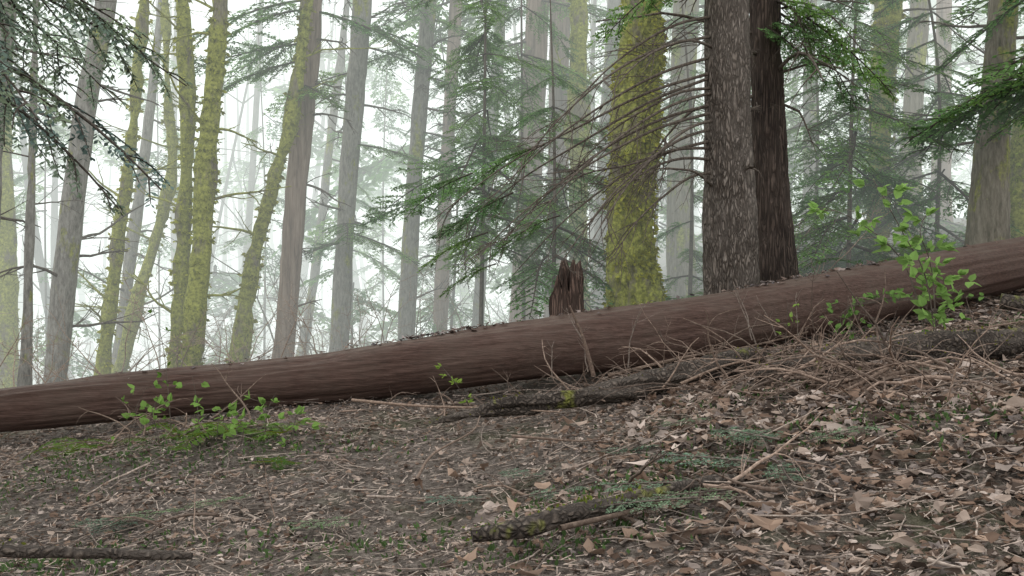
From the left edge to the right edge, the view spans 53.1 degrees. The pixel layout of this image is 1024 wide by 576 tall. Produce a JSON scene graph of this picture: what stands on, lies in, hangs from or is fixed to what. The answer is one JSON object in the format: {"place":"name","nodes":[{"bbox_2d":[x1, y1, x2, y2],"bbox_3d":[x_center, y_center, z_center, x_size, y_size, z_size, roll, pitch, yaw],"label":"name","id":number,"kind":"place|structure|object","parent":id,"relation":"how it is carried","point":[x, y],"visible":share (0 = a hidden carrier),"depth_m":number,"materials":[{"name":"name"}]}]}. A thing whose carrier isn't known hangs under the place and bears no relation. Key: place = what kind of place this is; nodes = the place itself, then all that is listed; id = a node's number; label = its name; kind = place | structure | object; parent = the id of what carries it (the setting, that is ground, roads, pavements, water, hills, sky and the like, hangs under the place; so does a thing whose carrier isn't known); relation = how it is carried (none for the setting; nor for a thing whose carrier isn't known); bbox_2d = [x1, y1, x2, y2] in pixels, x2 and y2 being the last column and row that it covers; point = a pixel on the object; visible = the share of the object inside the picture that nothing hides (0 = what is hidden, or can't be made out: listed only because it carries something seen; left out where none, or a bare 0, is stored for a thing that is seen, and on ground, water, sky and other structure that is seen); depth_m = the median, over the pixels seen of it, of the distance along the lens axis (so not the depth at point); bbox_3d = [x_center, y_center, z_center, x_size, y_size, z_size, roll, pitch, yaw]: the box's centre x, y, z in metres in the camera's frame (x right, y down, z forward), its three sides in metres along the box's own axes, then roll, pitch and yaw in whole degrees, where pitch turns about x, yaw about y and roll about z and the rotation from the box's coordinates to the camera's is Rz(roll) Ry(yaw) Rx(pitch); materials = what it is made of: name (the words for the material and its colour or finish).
{"place":"outdoors","nodes":[
{"label":"outdoors","id":0,"kind":"place"},
{"bbox_2d":[0,217,1023,575],"bbox_3d":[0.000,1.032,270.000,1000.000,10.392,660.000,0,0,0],"label":"ground","id":1,"kind":"structure","parent":0,"point":[912,517],"depth_m":4.52,"materials":[{"name":"soil"}]},
{"bbox_2d":[0,19,20,387],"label":"mossy maple","id":2,"kind":"object","parent":1,"relation":"on","point":[9,293],"visible":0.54,"depth_m":15.90,"materials":[{"name":"green plant"}]},
{"bbox_2d":[0,312,82,387],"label":"bare shrub","id":3,"kind":"object","parent":1,"relation":"on","point":[37,351],"visible":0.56,"depth_m":10.27,"materials":[{"name":"brown plant"}]},
{"bbox_2d":[3,0,101,386],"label":"alder tree","id":4,"kind":"object","parent":1,"relation":"on","point":[24,378],"visible":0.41,"depth_m":10.96,"materials":[{"name":"grey plant"}]},
{"bbox_2d":[0,0,123,241],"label":"alder tree","id":5,"kind":"object","parent":1,"relation":"on","point":[1,150],"visible":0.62,"depth_m":10.52,"materials":[{"name":"grey plant"}]},
{"bbox_2d":[18,438,107,461],"bbox_3d":[-2.610,0.972,6.114,0.595,0.126,0.392,0,0,20],"label":"moss patch","id":6,"kind":"object","parent":1,"relation":"on","point":[57,448],"visible":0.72,"depth_m":6.13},
{"bbox_2d":[14,18,113,381],"bbox_3d":[-9.756,-1.559,21.653,2.892,8.482,2.385,0,0,0],"label":"young hemlock","id":7,"kind":"object","parent":1,"relation":"on","point":[77,317],"visible":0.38,"depth_m":21.90,"materials":[{"name":"plant"}]},
{"bbox_2d":[0,0,164,383],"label":"alder tree","id":8,"kind":"object","parent":1,"relation":"on","point":[67,256],"visible":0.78,"depth_m":11.90,"materials":[{"name":"grey plant"}]},
{"bbox_2d":[0,283,184,383],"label":"bare shrub","id":9,"kind":"object","parent":1,"relation":"on","point":[97,371],"visible":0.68,"depth_m":10.96,"materials":[{"name":"brown plant"}]},
{"bbox_2d":[0,538,192,559],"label":"rotten log","id":10,"kind":"object","parent":1,"relation":"on","point":[24,550],"visible":1,"depth_m":3.09,"materials":[{"name":"brown wood"}]},
{"bbox_2d":[0,0,193,217],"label":"western red cedar","id":11,"kind":"object","parent":1,"relation":"on","point":[20,109],"visible":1,"depth_m":6.99,"materials":[{"name":"green plant"}]},
{"bbox_2d":[39,436,157,459],"bbox_3d":[-2.380,0.925,6.002,0.665,0.126,0.571,0,0,0],"label":"moss patch","id":12,"kind":"object","parent":1,"relation":"on","point":[74,451],"visible":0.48,"depth_m":5.88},
{"bbox_2d":[46,0,179,372],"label":"mossy maple","id":13,"kind":"object","parent":1,"relation":"on","point":[162,206],"visible":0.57,"depth_m":14.94,"materials":[{"name":"green plant"}]},
{"bbox_2d":[0,265,253,385],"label":"bare shrub","id":14,"kind":"object","parent":1,"relation":"on","point":[37,363],"visible":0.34,"depth_m":14.79,"materials":[{"name":"brown plant"}]},
{"bbox_2d":[0,356,265,468],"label":"brush pile","id":15,"kind":"object","parent":1,"relation":"on","point":[144,430],"visible":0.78,"depth_m":5.87,"materials":[{"name":"brown plant"}]},
{"bbox_2d":[61,0,225,375],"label":"mossy maple","id":16,"kind":"object","parent":1,"relation":"on","point":[109,306],"visible":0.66,"depth_m":13.45,"materials":[{"name":"green plant"}]},
{"bbox_2d":[78,0,213,364],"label":"alder tree","id":17,"kind":"object","parent":1,"relation":"on","point":[131,255],"visible":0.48,"depth_m":15.93,"materials":[{"name":"grey plant"}]},
{"bbox_2d":[147,305,176,431],"bbox_3d":[-2.012,0.482,5.891,0.128,0.779,0.139,0,0,16],"label":"leafy sapling","id":18,"kind":"object","parent":1,"relation":"on","point":[160,374],"visible":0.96,"depth_m":5.90,"materials":[{"name":"green wood"}]},
{"bbox_2d":[118,0,206,367],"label":"mossy maple","id":19,"kind":"object","parent":1,"relation":"on","point":[183,199],"visible":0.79,"depth_m":12.93,"materials":[{"name":"green plant"}]},
{"bbox_2d":[134,422,206,437],"bbox_3d":[-1.995,0.835,5.966,0.444,0.078,0.401,0,0,0],"label":"moss patch","id":20,"kind":"object","parent":1,"relation":"on","point":[165,427],"visible":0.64,"depth_m":6.00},
{"bbox_2d":[104,0,237,368],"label":"young hemlock","id":21,"kind":"object","parent":1,"relation":"on","point":[140,262],"visible":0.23,"depth_m":25.94,"materials":[{"name":"plant"}]},
{"bbox_2d":[103,255,313,373],"bbox_3d":[-3.834,0.551,12.150,2.219,1.910,2.290,0,0,-44],"label":"bare shrub","id":22,"kind":"object","parent":1,"relation":"on","point":[176,355],"visible":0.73,"depth_m":11.81,"materials":[{"name":"brown plant"}]},
{"bbox_2d":[165,421,251,450],"bbox_3d":[-1.710,0.815,5.770,0.386,0.110,0.742,0,0,23],"label":"moss patch","id":23,"kind":"object","parent":1,"relation":"on","point":[196,435],"visible":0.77,"depth_m":5.68,"materials":[{"name":"plant"}]},
{"bbox_2d":[110,377,320,450],"bbox_3d":[-1.700,0.698,5.668,1.362,0.399,0.358,0,0,22],"label":"salal shrub","id":24,"kind":"object","parent":1,"relation":"on","point":[299,410],"visible":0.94,"depth_m":5.61,"materials":[{"name":"green plant"}]},
{"bbox_2d":[130,245,306,368],"bbox_3d":[-4.844,0.694,17.787,3.442,3.042,3.938,0,0,0],"label":"bare shrub","id":25,"kind":"object","parent":1,"relation":"on","point":[208,330],"visible":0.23,"depth_m":17.27,"materials":[{"name":"brown plant"}]},
{"bbox_2d":[147,0,291,366],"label":"mossy maple","id":26,"kind":"object","parent":1,"relation":"on","point":[205,179],"visible":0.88,"depth_m":12.40,"materials":[{"name":"green plant"}]},
{"bbox_2d":[173,309,333,364],"bbox_3d":[-2.928,0.773,12.046,2.788,1.059,1.421,0,0,22],"label":"bare shrub","id":27,"kind":"object","parent":1,"relation":"on","point":[228,355],"visible":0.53,"depth_m":12.18,"materials":[{"name":"brown plant"}]},
{"bbox_2d":[0,452,532,568],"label":"brush pile","id":28,"kind":"object","parent":1,"relation":"on","point":[159,525],"visible":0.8,"depth_m":4.10,"materials":[{"name":"brown plant"}]},
{"bbox_2d":[192,286,357,364],"bbox_3d":[-2.346,0.515,10.403,1.223,1.095,1.608,0,0,34],"label":"bare shrub","id":29,"kind":"object","parent":1,"relation":"on","point":[296,320],"visible":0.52,"depth_m":10.53,"materials":[{"name":"brown plant"}]},
{"bbox_2d":[252,456,300,469],"bbox_3d":[-1.211,0.870,5.163,0.311,0.064,0.193,0,0,30],"label":"moss patch","id":30,"kind":"object","parent":1,"relation":"on","point":[281,461],"visible":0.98,"depth_m":5.14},
{"bbox_2d":[203,0,354,364],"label":"young hemlock","id":31,"kind":"object","parent":1,"relation":"on","point":[319,315],"visible":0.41,"depth_m":23.99,"materials":[{"name":"plant"}]},
{"bbox_2d":[238,419,327,441],"bbox_3d":[-1.341,0.794,5.821,0.544,0.088,0.390,0,0,-45],"label":"moss patch","id":32,"kind":"object","parent":1,"relation":"on","point":[268,432],"visible":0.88,"depth_m":5.76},
{"bbox_2d":[177,0,397,362],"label":"mossy maple","id":33,"kind":"object","parent":1,"relation":"on","point":[252,266],"visible":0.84,"depth_m":13.44,"materials":[{"name":"green plant"}]},
{"bbox_2d":[172,0,430,358],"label":"douglas fir","id":34,"kind":"object","parent":1,"relation":"on","point":[293,223],"visible":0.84,"depth_m":13.87,"materials":[{"name":"grey plant"}]},
{"bbox_2d":[249,269,410,358],"bbox_3d":[-2.573,0.509,12.954,2.036,1.632,1.852,0,0,-40],"label":"bare shrub","id":35,"kind":"object","parent":1,"relation":"on","point":[304,348],"visible":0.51,"depth_m":13.03,"materials":[{"name":"brown plant"}]},
{"bbox_2d":[296,0,367,355],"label":"alder tree","id":36,"kind":"object","parent":1,"relation":"on","point":[325,182],"visible":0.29,"depth_m":19.93,"materials":[{"name":"grey plant"}]},
{"bbox_2d":[257,260,416,358],"bbox_3d":[-2.819,0.560,18.172,3.432,2.268,2.548,0,0,-15],"label":"bare shrub","id":37,"kind":"object","parent":1,"relation":"on","point":[350,324],"visible":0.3,"depth_m":17.72,"materials":[{"name":"brown plant"}]},
{"bbox_2d":[300,56,400,347],"bbox_3d":[-2.995,-1.238,18.741,2.386,6.125,2.073,0,0,0],"label":"young hemlock","id":38,"kind":"object","parent":1,"relation":"on","point":[369,255],"visible":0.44,"depth_m":18.94,"materials":[{"name":"plant"}]},
{"bbox_2d":[263,0,459,351],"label":"douglas fir","id":39,"kind":"object","parent":1,"relation":"on","point":[347,221],"visible":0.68,"depth_m":14.89,"materials":[{"name":"grey plant"}]},
{"bbox_2d":[282,268,443,354],"bbox_3d":[-1.946,0.431,13.188,2.164,1.426,1.720,0,0,0],"label":"bare shrub","id":40,"kind":"object","parent":1,"relation":"on","point":[364,343],"visible":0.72,"depth_m":13.07,"materials":[{"name":"brown plant"}]},
{"bbox_2d":[319,0,428,342],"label":"young hemlock","id":41,"kind":"object","parent":1,"relation":"on","point":[386,93],"visible":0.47,"depth_m":26.30,"materials":[{"name":"plant"}]},
{"bbox_2d":[330,0,510,340],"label":"douglas fir","id":42,"kind":"object","parent":1,"relation":"on","point":[411,226],"visible":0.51,"depth_m":15.39,"materials":[{"name":"grey plant"}]},
{"bbox_2d":[389,259,489,337],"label":"bare shrub","id":43,"kind":"object","parent":1,"relation":"on","point":[420,300],"visible":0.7,"depth_m":14.41,"materials":[{"name":"brown plant"}]},
{"bbox_2d":[391,22,500,337],"bbox_3d":[-1.091,-1.607,17.757,2.170,6.388,2.356,0,0,0],"label":"young hemlock","id":44,"kind":"object","parent":1,"relation":"on","point":[453,296],"visible":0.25,"depth_m":17.71,"materials":[{"name":"plant"}]},
{"bbox_2d":[434,360,473,404],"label":"huckleberry shrub","id":45,"kind":"object","parent":1,"relation":"on","point":[455,381],"visible":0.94,"depth_m":6.47,"materials":[{"name":"green plant"}]},
{"bbox_2d":[369,0,542,335],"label":"hemlock tree","id":46,"kind":"object","parent":1,"relation":"on","point":[442,273],"visible":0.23,"depth_m":16.91,"materials":[{"name":"grey plant"}]},
{"bbox_2d":[339,372,577,418],"bbox_3d":[-0.316,0.692,6.425,1.594,0.386,0.839,0,0,21],"label":"brush pile","id":47,"kind":"object","parent":1,"relation":"on","point":[454,404],"visible":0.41,"depth_m":6.25,"materials":[{"name":"brown plant"}]},
{"bbox_2d":[414,0,525,327],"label":"hemlock tree","id":48,"kind":"object","parent":1,"relation":"on","point":[477,280],"visible":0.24,"depth_m":17.91,"materials":[{"name":"grey plant"}]},
{"bbox_2d":[70,417,881,537],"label":"fallen hemlock sprigs","id":49,"kind":"object","parent":1,"relation":"on","point":[742,433],"visible":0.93,"depth_m":3.98,"materials":[{"name":"green plant"}]},
{"bbox_2d":[357,0,605,326],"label":"young hemlock","id":50,"kind":"object","parent":1,"relation":"on","point":[480,41],"visible":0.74,"depth_m":11.99,"materials":[{"name":"plant"}]},
{"bbox_2d":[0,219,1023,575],"bbox_3d":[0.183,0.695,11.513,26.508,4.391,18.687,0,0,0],"label":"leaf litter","id":51,"kind":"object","parent":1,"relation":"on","point":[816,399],"visible":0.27,"depth_m":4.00,"materials":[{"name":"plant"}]},
{"bbox_2d":[0,236,1023,431],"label":"fallen log","id":52,"kind":"object","parent":1,"relation":"on","point":[513,350],"visible":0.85,"depth_m":6.95,"materials":[{"name":"brown wood"}]},
{"bbox_2d":[85,238,1014,379],"bbox_3d":[0.586,0.116,7.334,6.964,1.021,0.551,0,0,-10],"label":"leaf debris on log","id":53,"kind":"object","parent":52,"relation":"on","point":[870,262],"visible":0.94,"depth_m":7.13,"materials":[{"name":"plant"}]},
{"bbox_2d":[0,292,1023,575],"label":"twig debris","id":54,"kind":"object","parent":1,"relation":"on","point":[610,526],"visible":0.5,"depth_m":4.16,"materials":[{"name":"brown plant"}]},
{"bbox_2d":[0,311,1023,575],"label":"ground moss","id":55,"kind":"object","parent":1,"relation":"on","point":[416,525],"visible":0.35,"depth_m":4.02,"materials":[{"name":"plant"}]},
{"bbox_2d":[12,0,1022,383],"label":"distant trees","id":56,"kind":"object","parent":1,"relation":"on","point":[266,334],"visible":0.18,"depth_m":38.01,"materials":[{"name":"grey plant"}]},
{"bbox_2d":[12,0,1023,359],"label":"distant foliage","id":57,"kind":"object","parent":56,"relation":"attached to","point":[372,178],"visible":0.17,"depth_m":32.27,"materials":[{"name":"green plant"}]},
{"bbox_2d":[435,0,606,320],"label":"young hemlock","id":58,"kind":"object","parent":1,"relation":"on","point":[520,83],"visible":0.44,"depth_m":13.96,"materials":[{"name":"plant"}]},
{"bbox_2d":[460,0,623,321],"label":"douglas fir","id":59,"kind":"object","parent":1,"relation":"on","point":[532,46],"visible":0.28,"depth_m":16.32,"materials":[{"name":"grey plant"}]},
{"bbox_2d":[498,0,622,317],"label":"douglas fir","id":60,"kind":"object","parent":1,"relation":"on","point":[563,27],"visible":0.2,"depth_m":17.35,"materials":[{"name":"grey plant"}]},
{"bbox_2d":[549,260,583,316],"bbox_3d":[0.415,0.232,7.718,0.422,0.888,0.486,0,0,0],"label":"broken stump","id":61,"kind":"object","parent":1,"relation":"on","point":[568,291],"visible":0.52,"depth_m":7.67,"materials":[{"name":"brown wood"}]},
{"bbox_2d":[471,0,662,320],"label":"young hemlock","id":62,"kind":"object","parent":1,"relation":"on","point":[553,250],"visible":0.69,"depth_m":11.38,"materials":[{"name":"plant"}]},
{"bbox_2d":[541,0,612,310],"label":"mossy maple","id":63,"kind":"object","parent":1,"relation":"on","point":[579,24],"visible":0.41,"depth_m":14.89,"materials":[{"name":"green plant"}]},
{"bbox_2d":[398,0,761,304],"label":"douglas fir","id":64,"kind":"object","parent":1,"relation":"on","point":[730,242],"visible":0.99,"depth_m":8.48,"materials":[{"name":"brown plant"}]},
{"bbox_2d":[506,0,660,311],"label":"young hemlock","id":65,"kind":"object","parent":1,"relation":"on","point":[547,103],"visible":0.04,"depth_m":23.98,"materials":[{"name":"green wood"}]},
{"bbox_2d":[429,346,771,423],"bbox_3d":[0.547,0.540,5.799,2.040,0.408,0.222,0,0,-15],"label":"rotten log","id":66,"kind":"object","parent":1,"relation":"on","point":[512,405],"visible":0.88,"depth_m":5.75,"materials":[{"name":"brown wood"}]},
{"bbox_2d":[462,474,746,541],"bbox_3d":[0.357,0.736,3.433,1.100,0.150,0.130,0,0,-24],"label":"rotten log","id":67,"kind":"object","parent":1,"relation":"on","point":[535,524],"visible":0.7,"depth_m":3.31,"materials":[{"name":"brown wood"}]},
{"bbox_2d":[429,318,787,416],"bbox_3d":[0.574,0.535,6.214,2.174,0.730,1.346,0,0,0],"label":"brush pile","id":68,"kind":"object","parent":1,"relation":"on","point":[580,379],"visible":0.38,"depth_m":6.34,"materials":[{"name":"brown plant"}]},
{"bbox_2d":[544,0,703,309],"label":"hemlock tree","id":69,"kind":"object","parent":1,"relation":"on","point":[611,4],"visible":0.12,"depth_m":18.35,"materials":[{"name":"grey plant"}]},
{"bbox_2d":[586,0,704,306],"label":"mossy maple","id":70,"kind":"object","parent":1,"relation":"on","point":[646,284],"visible":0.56,"depth_m":10.83,"materials":[{"name":"green plant"}]},
{"bbox_2d":[592,74,703,289],"bbox_3d":[3.335,-3.291,20.311,3.531,9.019,3.117,0,0,0],"label":"young hemlock","id":71,"kind":"object","parent":1,"relation":"on","point":[666,113],"visible":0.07,"depth_m":20.29,"materials":[{"name":"plant"}]},
{"bbox_2d":[601,1,704,301],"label":"young hemlock","id":72,"kind":"object","parent":1,"relation":"on","point":[690,276],"visible":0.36,"depth_m":12.99,"materials":[{"name":"green wood"}]},
{"bbox_2d":[545,282,802,376],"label":"twigs","id":73,"kind":"object","parent":1,"relation":"on","point":[587,353],"visible":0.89,"depth_m":6.70,"materials":[{"name":"wood"}]},
{"bbox_2d":[351,321,1023,539],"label":"dead limbs","id":74,"kind":"object","parent":1,"relation":"on","point":[649,536],"visible":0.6,"depth_m":4.78,"materials":[{"name":"brown plant"}]},
{"bbox_2d":[590,0,790,298],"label":"hemlock tree","id":75,"kind":"object","parent":1,"relation":"on","point":[676,244],"visible":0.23,"depth_m":15.81,"materials":[{"name":"grey wood"}]},
{"bbox_2d":[543,404,925,540],"bbox_3d":[0.805,0.638,3.521,1.442,0.451,0.560,0,0,-12],"label":"brush pile","id":76,"kind":"object","parent":1,"relation":"on","point":[733,480],"visible":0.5,"depth_m":3.52,"materials":[{"name":"brown plant"}]},
{"bbox_2d":[535,285,938,401],"bbox_3d":[1.323,0.373,5.950,2.391,0.848,1.396,0,0,0],"label":"brush pile","id":77,"kind":"object","parent":1,"relation":"on","point":[725,374],"visible":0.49,"depth_m":5.87,"materials":[{"name":"brown plant"}]},
{"bbox_2d":[653,82,838,242],"bbox_3d":[4.432,-3.310,18.033,3.016,8.980,3.722,0,0,-37],"label":"young hemlock","id":78,"kind":"object","parent":1,"relation":"on","point":[699,237],"visible":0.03,"depth_m":18.18,"materials":[{"name":"plant"}]},
{"bbox_2d":[596,0,898,284],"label":"western red cedar","id":79,"kind":"object","parent":1,"relation":"on","point":[778,259],"visible":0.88,"depth_m":9.26,"materials":[{"name":"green plant"}]},
{"bbox_2d":[584,263,1019,433],"bbox_3d":[1.485,0.416,5.077,2.273,1.108,1.376,0,0,11],"label":"brush pile","id":80,"kind":"object","parent":1,"relation":"on","point":[810,376],"visible":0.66,"depth_m":5.11,"materials":[{"name":"brown plant"}]},
{"bbox_2d":[781,0,869,256],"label":"hemlock tree","id":81,"kind":"object","parent":1,"relation":"on","point":[807,118],"visible":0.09,"depth_m":16.91,"materials":[{"name":"grey plant"}]},
{"bbox_2d":[794,196,891,273],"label":"bare shrub","id":82,"kind":"object","parent":1,"relation":"on","point":[820,266],"visible":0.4,"depth_m":10.94,"materials":[{"name":"brown plant"}]},
{"bbox_2d":[796,244,897,273],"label":"sword fern","id":83,"kind":"object","parent":1,"relation":"on","point":[843,263],"visible":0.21,"depth_m":12.26,"materials":[{"name":"plant"}]},
{"bbox_2d":[784,0,922,264],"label":"young hemlock","id":84,"kind":"object","parent":1,"relation":"on","point":[820,103],"visible":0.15,"depth_m":13.98,"materials":[{"name":"green wood"}]},
{"bbox_2d":[784,0,963,276],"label":"young hemlock","id":85,"kind":"object","parent":1,"relation":"on","point":[842,152],"visible":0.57,"depth_m":11.48,"materials":[{"name":"plant"}]},
{"bbox_2d":[786,0,976,263],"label":"mossy maple","id":86,"kind":"object","parent":1,"relation":"on","point":[898,15],"visible":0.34,"depth_m":12.90,"materials":[{"name":"green plant"}]},
{"bbox_2d":[753,326,1023,379],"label":"rotten log","id":87,"kind":"object","parent":1,"relation":"on","point":[1012,345],"visible":0.48,"depth_m":5.62,"materials":[{"name":"brown wood"}]},
{"bbox_2d":[806,179,981,362],"bbox_3d":[2.194,-0.071,5.772,0.954,1.073,0.602,0,0,0],"label":"leafy sapling","id":88,"kind":"object","parent":1,"relation":"on","point":[905,260],"visible":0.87,"depth_m":5.78,"materials":[{"name":"green plant"}]},
{"bbox_2d":[824,0,965,234],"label":"young hemlock","id":89,"kind":"object","parent":1,"relation":"on","point":[946,222],"visible":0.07,"depth_m":17.78,"materials":[{"name":"plant"}]},
{"bbox_2d":[840,241,956,262],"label":"sword fern","id":90,"kind":"object","parent":1,"relation":"on","point":[902,252],"visible":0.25,"depth_m":11.57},
{"bbox_2d":[784,286,1023,353],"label":"brush pile","id":91,"kind":"object","parent":1,"relation":"on","point":[1019,310],"visible":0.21,"depth_m":6.21,"materials":[{"name":"brown plant"}]},
{"bbox_2d":[821,288,987,340],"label":"salal shrub","id":92,"kind":"object","parent":1,"relation":"on","point":[849,312],"visible":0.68,"depth_m":6.60,"materials":[{"name":"green plant"}]},
{"bbox_2d":[859,191,964,255],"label":"bare shrub","id":93,"kind":"object","parent":1,"relation":"on","point":[919,233],"visible":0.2,"depth_m":12.22,"materials":[{"name":"green plant"}]},
{"bbox_2d":[857,0,971,246],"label":"hemlock tree","id":94,"kind":"object","parent":1,"relation":"on","point":[916,37],"visible":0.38,"depth_m":15.87,"materials":[{"name":"grey wood"}]},
{"bbox_2d":[820,299,1023,404],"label":"brush pile","id":95,"kind":"object","parent":1,"relation":"on","point":[906,393],"visible":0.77,"depth_m":4.49,"materials":[{"name":"brown plant"}]},
{"bbox_2d":[823,0,1023,268],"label":"young hemlock","id":96,"kind":"object","parent":1,"relation":"on","point":[940,98],"visible":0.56,"depth_m":12.47,"materials":[{"name":"plant"}]},
{"bbox_2d":[895,0,1023,166],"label":"hemlock tree","id":97,"kind":"object","parent":1,"relation":"on","point":[955,117],"visible":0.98,"depth_m":10.14,"materials":[{"name":"green plant"}]},
{"bbox_2d":[896,0,1023,245],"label":"douglas fir","id":98,"kind":"object","parent":1,"relation":"on","point":[988,212],"visible":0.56,"depth_m":10.66,"materials":[{"name":"brown plant"}]},
{"bbox_2d":[924,0,1021,227],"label":"hemlock tree","id":99,"kind":"object","parent":1,"relation":"on","point":[946,45],"visible":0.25,"depth_m":18.88,"materials":[{"name":"grey plant"}]},
{"bbox_2d":[943,22,1023,237],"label":"mossy maple","id":100,"kind":"object","parent":1,"relation":"on","point":[1017,180],"visible":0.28,"depth_m":11.89,"materials":[{"name":"green plant"}]},
{"bbox_2d":[961,9,1023,238],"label":"young hemlock","id":101,"kind":"object","parent":1,"relation":"on","point":[1020,18],"visible":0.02,"depth_m":15.48,"materials":[{"name":"plant"}]},
{"bbox_2d":[999,293,1023,311],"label":"rotten log","id":102,"kind":"object","parent":1,"relation":"on","point":[1015,301],"visible":0.9,"depth_m":6.43,"materials":[{"name":"brown wood"}]},
{"bbox_2d":[12,0,1023,297],"label":"sky","id":103,"kind":"structure","parent":0,"point":[112,115],"materials":[{"name":"white"}]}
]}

